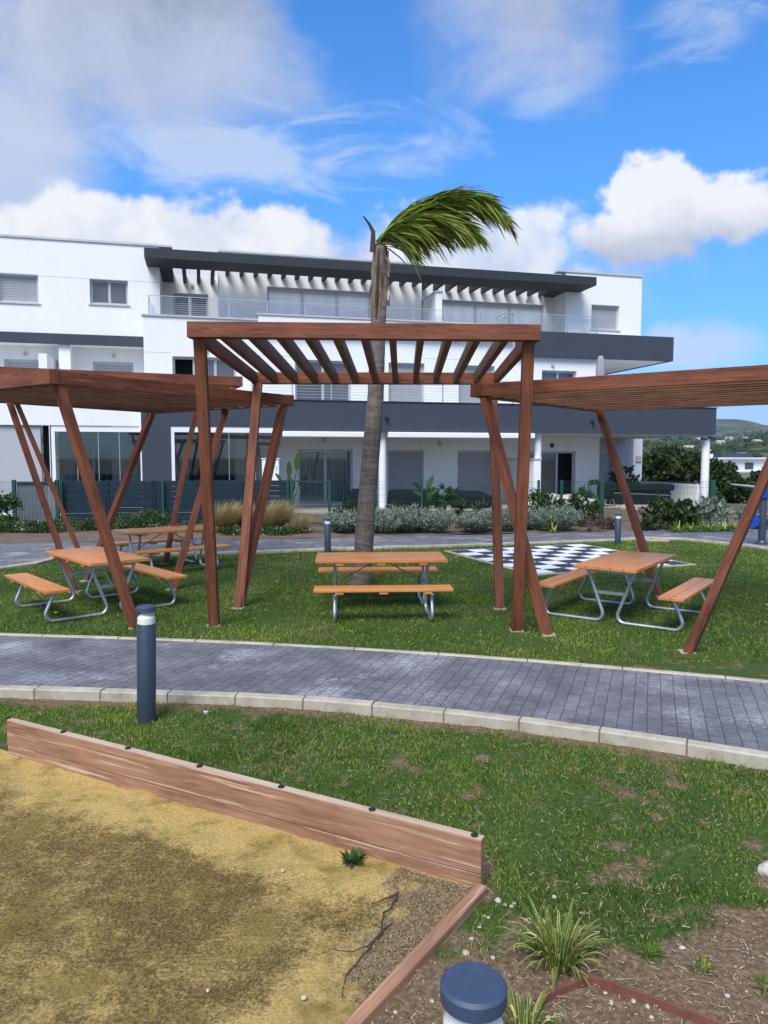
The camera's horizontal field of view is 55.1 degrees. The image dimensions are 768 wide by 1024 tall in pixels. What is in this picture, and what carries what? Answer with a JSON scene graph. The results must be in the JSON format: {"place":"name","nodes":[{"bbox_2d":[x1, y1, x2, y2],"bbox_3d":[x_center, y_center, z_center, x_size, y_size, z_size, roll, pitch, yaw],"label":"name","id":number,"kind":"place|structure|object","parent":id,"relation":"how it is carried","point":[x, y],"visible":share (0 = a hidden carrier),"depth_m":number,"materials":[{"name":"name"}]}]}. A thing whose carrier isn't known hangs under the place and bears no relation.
{"place":"outdoors","nodes":[
{"label":"outdoors","id":0,"kind":"place"},
{"bbox_2d":[0,543,53,565],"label":"back path","id":1,"kind":"structure","parent":0,"point":[11,554],"depth_m":16.10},
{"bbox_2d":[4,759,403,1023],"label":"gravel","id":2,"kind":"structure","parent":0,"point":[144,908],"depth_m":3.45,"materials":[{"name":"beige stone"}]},
{"bbox_2d":[214,498,242,532],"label":"ornamental grass","id":3,"kind":"object","parent":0,"point":[226,516],"depth_m":20.10,"materials":[{"name":"beige plant"}]},
{"bbox_2d":[0,749,488,1023],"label":"sand court","id":4,"kind":"object","parent":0,"point":[109,934],"visible":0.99,"depth_m":3.40,"materials":[{"name":"beige sand"}]},
{"bbox_2d":[5,716,484,886],"bbox_3d":[-1.103,1.662,4.415,3.573,0.300,0.050,2,5,27],"label":"timber edging","id":5,"kind":"object","parent":4,"relation":"on","point":[446,852],"visible":0.94,"depth_m":4.16,"materials":[{"name":"brown wood"}]},
{"bbox_2d":[339,847,366,866],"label":"weed","id":6,"kind":"object","parent":4,"relation":"on","point":[352,856],"visible":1,"depth_m":3.81,"materials":[{"name":"green plant"}]},
{"bbox_2d":[302,866,471,1004],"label":"dry clippings","id":7,"kind":"object","parent":4,"relation":"on","point":[453,889],"visible":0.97,"depth_m":3.27,"materials":[{"name":"beige plant"}]},
{"bbox_2d":[0,658,767,1023],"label":"lawn","id":8,"kind":"structure","parent":0,"point":[430,974],"depth_m":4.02,"materials":[{"name":"plant"}]},
{"bbox_2d":[136,604,155,724],"bbox_3d":[-1.887,1.215,5.844,0.149,0.955,0.149,1,4,0],"label":"bollard light","id":9,"kind":"object","parent":8,"relation":"on","point":[146,668],"visible":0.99,"depth_m":5.79,"materials":[{"name":"grey plastic"}]},
{"bbox_2d":[0,685,767,769],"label":"kerb","id":10,"kind":"structure","parent":8,"relation":"on","point":[752,758],"depth_m":5.89,"materials":[{"name":"concrete"}]},
{"bbox_2d":[0,633,767,682],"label":"kerb","id":11,"kind":"structure","parent":8,"relation":"on","point":[437,653],"depth_m":7.62,"materials":[{"name":"concrete"}]},
{"bbox_2d":[84,704,767,1023],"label":"dead straw","id":12,"kind":"object","parent":8,"relation":"on","point":[593,921],"visible":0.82,"depth_m":3.12,"materials":[{"name":"beige plant"}]},
{"bbox_2d":[380,815,767,1023],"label":"gravel","id":13,"kind":"structure","parent":8,"relation":"on","point":[551,987],"depth_m":2.97,"materials":[{"name":"white gravel"}]},
{"bbox_2d":[535,974,726,1023],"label":"steel edging","id":14,"kind":"object","parent":8,"relation":"on","point":[642,997],"visible":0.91,"depth_m":2.85,"materials":[{"name":"brown metal"}]},
{"bbox_2d":[630,936,664,965],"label":"grass tuft","id":15,"kind":"object","parent":8,"relation":"on","point":[648,948],"visible":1,"depth_m":3.13,"materials":[{"name":"green plant"}]},
{"bbox_2d":[687,955,718,976],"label":"grass tuft","id":16,"kind":"object","parent":8,"relation":"on","point":[705,963],"visible":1,"depth_m":3.02,"materials":[{"name":"green plant"}]},
{"bbox_2d":[0,636,767,751],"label":"path","id":17,"kind":"structure","parent":0,"point":[730,712],"depth_m":6.67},
{"bbox_2d":[0,536,767,663],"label":"lawn","id":18,"kind":"structure","parent":0,"point":[535,641],"depth_m":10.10,"materials":[{"name":"plant"}]},
{"bbox_2d":[0,556,56,569],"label":"kerb","id":19,"kind":"structure","parent":18,"relation":"on","point":[43,561],"depth_m":14.19,"materials":[{"name":"concrete"}]},
{"bbox_2d":[5,546,186,622],"bbox_3d":[-4.050,0.964,10.349,1.894,0.749,1.760,-4,6,-42],"label":"picnic table","id":20,"kind":"object","parent":18,"relation":"on","point":[92,558],"visible":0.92,"depth_m":10.18,"materials":[{"name":"wood"}]},
{"bbox_2d":[0,367,242,592],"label":"pergola","id":21,"kind":"object","parent":18,"relation":"on","point":[232,382],"visible":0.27,"depth_m":12.21,"materials":[{"name":"wood"}]},
{"bbox_2d":[0,369,293,629],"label":"pergola","id":22,"kind":"object","parent":18,"relation":"on","point":[66,392],"visible":0.82,"depth_m":9.99,"materials":[{"name":"wood"}]},
{"bbox_2d":[113,524,231,567],"bbox_3d":[-4.150,0.688,14.089,1.760,0.749,1.894,-3,5,-38],"label":"picnic table","id":23,"kind":"object","parent":18,"relation":"on","point":[139,532],"visible":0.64,"depth_m":13.85,"materials":[{"name":"wood"}]},
{"bbox_2d":[324,518,330,551],"bbox_3d":[-1.232,0.536,16.083,0.149,0.793,0.149,0,4,0],"label":"bollard light","id":24,"kind":"object","parent":18,"relation":"on","point":[327,535],"visible":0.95,"depth_m":16.03,"materials":[{"name":"metal"}]},
{"bbox_2d":[187,321,540,631],"bbox_3d":[-0.254,-0.357,9.566,3.921,3.603,3.173,0,4,0],"label":"pergola","id":25,"kind":"object","parent":18,"relation":"on","point":[203,335],"visible":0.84,"depth_m":8.66,"materials":[{"name":"wood"}]},
{"bbox_2d":[314,552,453,622],"bbox_3d":[-0.050,0.977,10.180,1.760,0.749,1.894,0,4,-3],"label":"picnic table","id":26,"kind":"object","parent":18,"relation":"on","point":[423,559],"visible":1,"depth_m":9.87,"materials":[{"name":"wood"}]},
{"bbox_2d":[350,180,522,584],"bbox_3d":[0.929,-1.996,11.749,2.532,6.579,1.841,-2,5,-28],"label":"palm tree","id":27,"kind":"object","parent":18,"relation":"on","point":[412,231],"visible":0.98,"depth_m":11.63,"materials":[{"name":"green plant"}]},
{"bbox_2d":[130,537,767,555],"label":"kerb","id":28,"kind":"structure","parent":18,"relation":"on","point":[448,545],"depth_m":17.20,"materials":[{"name":"concrete"}]},
{"bbox_2d":[445,544,694,575],"bbox_3d":[3.730,0.977,15.464,3.700,0.072,3.700,-2,5,-21],"label":"chessboard","id":29,"kind":"object","parent":18,"relation":"on","point":[554,559],"visible":0.54,"depth_m":15.66,"materials":[{"name":"concrete"}]},
{"bbox_2d":[615,513,621,544],"bbox_3d":[5.668,0.421,17.829,0.149,0.764,0.149,0,4,0],"label":"bollard light","id":30,"kind":"object","parent":18,"relation":"on","point":[618,529],"visible":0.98,"depth_m":17.77,"materials":[{"name":"metal"}]},
{"bbox_2d":[470,365,767,653],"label":"pergola","id":31,"kind":"object","parent":18,"relation":"on","point":[720,387],"visible":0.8,"depth_m":8.78,"materials":[{"name":"wood"}]},
{"bbox_2d":[539,550,713,631],"bbox_3d":[3.235,1.003,9.831,1.894,0.749,1.760,3,5,36],"label":"picnic table","id":32,"kind":"object","parent":18,"relation":"on","point":[626,563],"visible":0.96,"depth_m":9.57,"materials":[{"name":"wood"}]},
{"bbox_2d":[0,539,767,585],"bbox_3d":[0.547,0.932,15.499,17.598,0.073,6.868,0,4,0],"label":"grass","id":33,"kind":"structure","parent":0,"point":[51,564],"depth_m":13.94,"materials":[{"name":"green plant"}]},
{"bbox_2d":[0,508,767,543],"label":"planting bed","id":34,"kind":"object","parent":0,"point":[18,537],"visible":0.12,"depth_m":20.11,"materials":[{"name":"brown soil"}]},
{"bbox_2d":[0,490,23,527],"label":"evergreen shrub","id":35,"kind":"object","parent":34,"relation":"on","point":[6,502],"visible":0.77,"depth_m":21.25,"materials":[{"name":"green plant"}]},
{"bbox_2d":[1,519,46,533],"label":"flowering shrub","id":36,"kind":"object","parent":34,"relation":"on","point":[10,526],"visible":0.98,"depth_m":20.16,"materials":[{"name":"green plant"}]},
{"bbox_2d":[11,480,59,525],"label":"garden gate","id":37,"kind":"structure","parent":34,"relation":"on","point":[29,498],"depth_m":22.28,"materials":[{"name":"metal"}]},
{"bbox_2d":[36,517,88,532],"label":"flowering shrub","id":38,"kind":"object","parent":34,"relation":"on","point":[62,524],"visible":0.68,"depth_m":20.61,"materials":[{"name":"green plant"}]},
{"bbox_2d":[75,518,117,530],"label":"flowering shrub","id":39,"kind":"object","parent":34,"relation":"on","point":[90,523],"visible":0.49,"depth_m":20.79,"materials":[{"name":"green plant"}]},
{"bbox_2d":[113,511,149,528],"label":"flowering shrub","id":40,"kind":"object","parent":34,"relation":"on","point":[127,520],"visible":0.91,"depth_m":21.29,"materials":[{"name":"green plant"}]},
{"bbox_2d":[132,508,170,527],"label":"flowering shrub","id":41,"kind":"object","parent":34,"relation":"on","point":[153,516],"visible":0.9,"depth_m":21.57,"materials":[{"name":"green plant"}]},
{"bbox_2d":[59,479,289,523],"bbox_3d":[-6.454,-0.280,22.972,7.008,1.472,0.237,-1,4,-7],"label":"board fence","id":42,"kind":"object","parent":34,"relation":"on","point":[161,496],"visible":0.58,"depth_m":22.91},
{"bbox_2d":[216,525,263,535],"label":"flowering shrub","id":43,"kind":"object","parent":34,"relation":"on","point":[232,531],"visible":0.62,"depth_m":19.69,"materials":[{"name":"green plant"}]},
{"bbox_2d":[253,498,302,531],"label":"ornamental grass","id":44,"kind":"object","parent":34,"relation":"on","point":[275,516],"depth_m":20.18,"materials":[{"name":"beige plant"}]},
{"bbox_2d":[260,524,316,535],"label":"flowering shrub","id":45,"kind":"object","parent":34,"relation":"on","point":[278,529],"visible":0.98,"depth_m":19.87,"materials":[{"name":"green plant"}]},
{"bbox_2d":[275,451,307,505],"bbox_3d":[-3.170,-0.972,25.214,1.162,2.229,0.302,0,4,0],"label":"bird of paradise","id":46,"kind":"object","parent":34,"relation":"on","point":[297,461],"visible":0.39,"depth_m":25.23,"materials":[{"name":"green plant"}]},
{"bbox_2d":[287,511,319,532],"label":"ornamental grass","id":47,"kind":"object","parent":34,"relation":"on","point":[300,522],"depth_m":20.11,"materials":[{"name":"beige plant"}]},
{"bbox_2d":[290,479,330,524],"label":"garden gate","id":48,"kind":"structure","parent":34,"relation":"on","point":[309,495],"depth_m":22.52,"materials":[{"name":"metal"}]},
{"bbox_2d":[321,508,356,531],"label":"silver shrub","id":49,"kind":"object","parent":34,"relation":"on","point":[344,521],"visible":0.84,"depth_m":20.38,"materials":[{"name":"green plant"}]},
{"bbox_2d":[332,495,356,514],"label":"evergreen shrub","id":50,"kind":"object","parent":34,"relation":"on","point":[347,503],"visible":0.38,"depth_m":21.89,"materials":[{"name":"green plant"}]},
{"bbox_2d":[353,506,412,533],"bbox_3d":[-0.024,0.181,20.391,1.761,0.767,1.675,0,4,0],"label":"silver shrub","id":51,"kind":"object","parent":34,"relation":"on","point":[384,519],"visible":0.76,"depth_m":19.98,"materials":[{"name":"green plant"}]},
{"bbox_2d":[384,503,434,532],"bbox_3d":[0.650,0.136,20.577,1.654,0.839,1.585,3,5,39],"label":"silver shrub","id":52,"kind":"object","parent":34,"relation":"on","point":[410,525],"visible":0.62,"depth_m":20.19,"materials":[{"name":"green plant"}]},
{"bbox_2d":[412,475,440,511],"bbox_3d":[1.404,-0.518,24.490,0.949,1.428,0.176,0,4,3],"label":"bird of paradise","id":53,"kind":"object","parent":34,"relation":"on","point":[428,485],"visible":0.66,"depth_m":24.43,"materials":[{"name":"green plant"}]},
{"bbox_2d":[407,506,462,532],"bbox_3d":[1.333,0.200,20.457,1.609,0.763,1.556,2,5,26],"label":"silver shrub","id":54,"kind":"object","parent":34,"relation":"on","point":[438,521],"visible":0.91,"depth_m":20.17,"materials":[{"name":"green plant"}]},
{"bbox_2d":[425,482,459,512],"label":"shrub","id":55,"kind":"object","parent":34,"relation":"on","point":[450,491],"visible":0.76,"depth_m":24.51,"materials":[{"name":"green plant"}]},
{"bbox_2d":[454,508,491,531],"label":"silver shrub","id":56,"kind":"object","parent":34,"relation":"on","point":[472,522],"visible":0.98,"depth_m":20.44,"materials":[{"name":"green plant"}]},
{"bbox_2d":[479,505,533,530],"bbox_3d":[3.416,0.125,20.898,1.534,0.806,1.481,-4,6,-42],"label":"silver shrub","id":57,"kind":"object","parent":34,"relation":"on","point":[506,522],"visible":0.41,"depth_m":20.56,"materials":[{"name":"green plant"}]},
{"bbox_2d":[331,480,715,521],"bbox_3d":[4.716,-0.319,23.719,12.814,1.439,0.746,0,4,-6],"label":"fence","id":58,"kind":"object","parent":34,"relation":"on","point":[712,487],"visible":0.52,"depth_m":23.57,"materials":[{"name":"metal"}]},
{"bbox_2d":[527,505,554,529],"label":"silver shrub","id":59,"kind":"object","parent":34,"relation":"on","point":[536,520],"visible":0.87,"depth_m":20.68,"materials":[{"name":"green plant"}]},
{"bbox_2d":[528,487,564,511],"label":"evergreen shrub","id":60,"kind":"object","parent":34,"relation":"on","point":[535,496],"visible":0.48,"depth_m":22.10,"materials":[{"name":"green plant"}]},
{"bbox_2d":[540,502,586,529],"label":"silver shrub","id":61,"kind":"object","parent":34,"relation":"on","point":[567,518],"visible":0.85,"depth_m":20.82,"materials":[{"name":"green plant"}]},
{"bbox_2d":[560,491,606,525],"bbox_3d":[5.966,-0.096,22.514,1.538,1.133,1.513,0,4,0],"label":"evergreen shrub","id":62,"kind":"object","parent":34,"relation":"on","point":[575,500],"visible":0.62,"depth_m":22.38,"materials":[{"name":"green plant"}]},
{"bbox_2d":[578,515,604,531],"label":"withered shrub","id":63,"kind":"object","parent":34,"relation":"on","point":[600,523],"visible":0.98,"depth_m":20.70,"materials":[{"name":"brown plant"}]},
{"bbox_2d":[640,516,663,530],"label":"leathery shrub","id":64,"kind":"object","parent":34,"relation":"on","point":[651,523],"visible":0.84,"depth_m":20.87,"materials":[{"name":"green plant"}]},
{"bbox_2d":[638,490,685,529],"bbox_3d":[8.070,-0.023,21.394,1.363,1.242,1.391,0,4,0],"label":"leathery shrub","id":65,"kind":"object","parent":34,"relation":"on","point":[664,504],"visible":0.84,"depth_m":21.17,"materials":[{"name":"green plant"}]},
{"bbox_2d":[662,498,706,529],"bbox_3d":[8.686,0.115,21.235,1.120,1.086,1.058,4,6,42],"label":"leathery shrub","id":66,"kind":"object","parent":34,"relation":"on","point":[691,514],"visible":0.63,"depth_m":21.09,"materials":[{"name":"green plant"}]},
{"bbox_2d":[687,495,736,529],"bbox_3d":[9.608,0.037,21.667,1.372,1.112,1.409,0,4,0],"label":"shrub","id":67,"kind":"object","parent":34,"relation":"on","point":[715,505],"visible":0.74,"depth_m":21.43,"materials":[{"name":"green plant"}]},
{"bbox_2d":[0,0,767,426],"label":"sky","id":68,"kind":"structure","parent":0,"point":[630,137],"materials":[{"name":"blue"}]},
{"bbox_2d":[41,419,767,461],"bbox_3d":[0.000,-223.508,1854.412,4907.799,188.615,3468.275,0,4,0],"label":"hills","id":69,"kind":"structure","parent":0,"point":[730,426],"depth_m":2427.04,"materials":[{"name":"green plant"}]},
{"bbox_2d":[642,429,767,457],"bbox_3d":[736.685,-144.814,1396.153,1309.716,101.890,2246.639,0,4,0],"label":"hillside trees","id":70,"kind":"object","parent":69,"relation":"on","point":[740,444],"visible":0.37,"depth_m":654.13,"materials":[{"name":"green plant"}]},
{"bbox_2d":[42,462,767,534],"bbox_3d":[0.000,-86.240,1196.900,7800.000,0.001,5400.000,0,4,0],"label":"ground","id":71,"kind":"structure","parent":0,"point":[745,476],"depth_m":37.32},
{"bbox_2d":[0,234,717,514],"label":"apartment building","id":72,"kind":"structure","parent":71,"relation":"on","point":[81,304],"depth_m":29.63,"materials":[{"name":"white paint"}]},
{"bbox_2d":[0,274,40,304],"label":"window","id":73,"kind":"structure","parent":72,"relation":"in","point":[16,289],"depth_m":27.50,"materials":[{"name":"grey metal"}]},
{"bbox_2d":[4,359,38,367],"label":"window","id":74,"kind":"structure","parent":72,"relation":"in","point":[8,362],"depth_m":28.34,"materials":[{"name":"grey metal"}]},
{"bbox_2d":[72,439,113,502],"bbox_3d":[-11.448,-1.509,29.086,1.527,2.721,0.257,-1,4,-14],"label":"window","id":75,"kind":"structure","parent":72,"relation":"in","point":[105,465],"depth_m":29.14,"materials":[{"name":"grey glass"}]},
{"bbox_2d":[88,279,129,306],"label":"window","id":76,"kind":"structure","parent":72,"relation":"in","point":[102,292],"depth_m":28.26,"materials":[{"name":"grey glass"}]},
{"bbox_2d":[93,361,132,371],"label":"window","id":77,"kind":"structure","parent":72,"relation":"in","point":[97,366],"depth_m":29.15,"materials":[{"name":"grey metal"}]},
{"bbox_2d":[173,294,207,315],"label":"window","id":78,"kind":"structure","parent":72,"relation":"in","point":[196,302],"depth_m":31.31,"materials":[{"name":"grey glass"}]},
{"bbox_2d":[172,357,235,376],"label":"window","id":79,"kind":"structure","parent":72,"relation":"in","point":[181,365],"depth_m":28.17,"materials":[{"name":"black glass"}]},
{"bbox_2d":[186,441,235,501],"bbox_3d":[-7.061,-1.572,30.178,1.961,2.687,0.257,-1,4,-14],"label":"window","id":80,"kind":"structure","parent":72,"relation":"in","point":[226,451],"depth_m":30.27,"materials":[{"name":"glass"}]},
{"bbox_2d":[267,287,369,317],"bbox_3d":[-2.721,-8.523,30.965,4.377,1.578,0.074,-1,4,-14],"label":"window","id":81,"kind":"structure","parent":72,"relation":"in","point":[283,295],"depth_m":30.93,"materials":[{"name":"grey metal"}]},
{"bbox_2d":[295,360,349,399],"bbox_3d":[-2.428,-5.045,29.126,2.224,1.844,0.074,-1,4,-14],"label":"window","id":82,"kind":"structure","parent":72,"relation":"in","point":[339,392],"depth_m":29.12,"materials":[{"name":"grey glass"}]},
{"bbox_2d":[298,449,351,503],"bbox_3d":[-2.519,-1.502,31.319,2.311,2.319,0.257,-1,4,-14],"label":"window","id":83,"kind":"structure","parent":72,"relation":"in","point":[324,466],"depth_m":31.37,"materials":[{"name":"grey glass"}]},
{"bbox_2d":[388,363,422,401],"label":"window","id":84,"kind":"structure","parent":72,"relation":"in","point":[402,367],"depth_m":29.92,"materials":[{"name":"grey metal"}]},
{"bbox_2d":[388,450,422,490],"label":"window","id":85,"kind":"structure","parent":72,"relation":"in","point":[403,465],"depth_m":32.03,"materials":[{"name":"grey metal"}]},
{"bbox_2d":[387,489,430,508],"bbox_3d":[0.992,-0.536,29.338,1.728,0.751,1.035,0,4,0],"label":"furniture cover","id":86,"kind":"object","parent":72,"relation":"on","point":[404,494],"visible":0.48,"depth_m":28.85,"materials":[{"name":"grey fabric"}]},
{"bbox_2d":[450,489,490,507],"bbox_3d":[3.473,-0.548,29.594,1.790,0.736,1.133,0,4,0],"label":"furniture cover","id":87,"kind":"object","parent":72,"relation":"on","point":[471,499],"visible":0.52,"depth_m":29.08,"materials":[{"name":"grey fabric"}]},
{"bbox_2d":[457,451,490,494],"bbox_3d":[3.992,-1.516,32.854,1.655,2.441,0.070,-1,4,-14],"label":"window","id":88,"kind":"structure","parent":72,"relation":"in","point":[472,466],"depth_m":32.82,"materials":[{"name":"grey metal"}]},
{"bbox_2d":[459,366,492,402],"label":"window","id":89,"kind":"structure","parent":72,"relation":"in","point":[464,391],"depth_m":30.57,"materials":[{"name":"grey metal"}]},
{"bbox_2d":[442,300,542,330],"bbox_3d":[4.903,-8.723,33.374,4.936,1.474,0.074,-1,4,-14],"label":"window","id":90,"kind":"structure","parent":72,"relation":"in","point":[459,316],"depth_m":33.31,"materials":[{"name":"grey metal"}]},
{"bbox_2d":[530,451,573,494],"bbox_3d":[7.961,-1.541,34.124,3.716,2.937,0.624,-1,4,-14],"label":"window","id":91,"kind":"structure","parent":72,"relation":"in","point":[556,466],"depth_m":33.81,"materials":[{"name":"glass"}]},
{"bbox_2d":[542,371,574,378],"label":"window","id":92,"kind":"structure","parent":72,"relation":"in","point":[545,374],"depth_m":31.50,"materials":[{"name":"grey glass"}]},
{"bbox_2d":[599,452,610,481],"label":"window","id":93,"kind":"structure","parent":72,"relation":"in","point":[604,458],"depth_m":38.14,"materials":[{"name":"grey metal"}]},
{"bbox_2d":[591,305,620,330],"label":"window","id":94,"kind":"structure","parent":72,"relation":"in","point":[607,315],"depth_m":33.38,"materials":[{"name":"grey metal"}]},
{"bbox_2d":[597,482,614,506],"bbox_3d":[9.184,-0.742,30.423,0.648,1.032,0.824,0,4,0],"label":"garden chair","id":95,"kind":"object","parent":72,"relation":"on","point":[608,495],"visible":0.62,"depth_m":30.25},
{"bbox_2d":[608,465,644,483],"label":"potted plant","id":96,"kind":"object","parent":72,"relation":"on","point":[630,469],"visible":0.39,"depth_m":33.37,"materials":[{"name":"green plant"}]},
{"bbox_2d":[606,483,673,504],"bbox_3d":[11.055,-0.693,31.926,2.940,1.091,1.244,0,4,0],"label":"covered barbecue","id":97,"kind":"object","parent":72,"relation":"on","point":[638,500],"visible":0.51,"depth_m":31.53,"materials":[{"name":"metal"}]},
{"bbox_2d":[642,443,714,483],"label":"tree","id":98,"kind":"object","parent":71,"relation":"on","point":[675,464],"visible":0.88,"depth_m":44.97,"materials":[{"name":"green plant"}]},
{"bbox_2d":[696,457,738,494],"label":"tree","id":99,"kind":"object","parent":71,"relation":"on","point":[718,470],"visible":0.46,"depth_m":43.42,"materials":[{"name":"green plant"}]},
{"bbox_2d":[715,471,754,503],"bbox_3d":[17.178,-1.172,36.016,2.186,1.720,1.971,0,4,0],"label":"tree","id":100,"kind":"object","parent":71,"relation":"on","point":[732,493],"visible":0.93,"depth_m":35.56,"materials":[{"name":"green plant"}]},
{"bbox_2d":[710,452,765,471],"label":"terraced housing","id":101,"kind":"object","parent":71,"relation":"on","point":[745,461],"visible":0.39,"depth_m":113.98,"materials":[{"name":"white paint"}]},
{"bbox_2d":[54,528,767,552],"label":"back path","id":102,"kind":"structure","parent":0,"point":[751,537],"depth_m":18.65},
{"bbox_2d":[731,484,767,544],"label":"exercise machine","id":103,"kind":"object","parent":102,"relation":"on","point":[759,521],"visible":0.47,"depth_m":17.58,"materials":[{"name":"blue metal"}]},
{"bbox_2d":[450,497,472,528],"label":"reed plant","id":104,"kind":"object","parent":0,"point":[461,508],"visible":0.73,"depth_m":21.59,"materials":[{"name":"green plant"}]},
{"bbox_2d":[501,979,562,1023],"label":"variegated grass","id":105,"kind":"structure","parent":0,"point":[526,1017],"depth_m":2.73,"materials":[{"name":"green plant"}]},
{"bbox_2d":[502,894,612,989],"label":"variegated grass","id":106,"kind":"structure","parent":0,"point":[558,953],"depth_m":3.04,"materials":[{"name":"green plant"}]},
{"label":"lawn","id":107,"kind":"structure","parent":0,"visible":0},
{"bbox_2d":[342,883,486,1023],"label":"timber edging","id":108,"kind":"object","parent":107,"relation":"on","point":[390,986],"visible":0.76,"depth_m":3.04,"materials":[{"name":"brown wood"}]},
{"bbox_2d":[440,961,506,1023],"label":"bollard light","id":109,"kind":"object","parent":107,"relation":"on","point":[473,992],"visible":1,"depth_m":1.61,"materials":[{"name":"plastic"}]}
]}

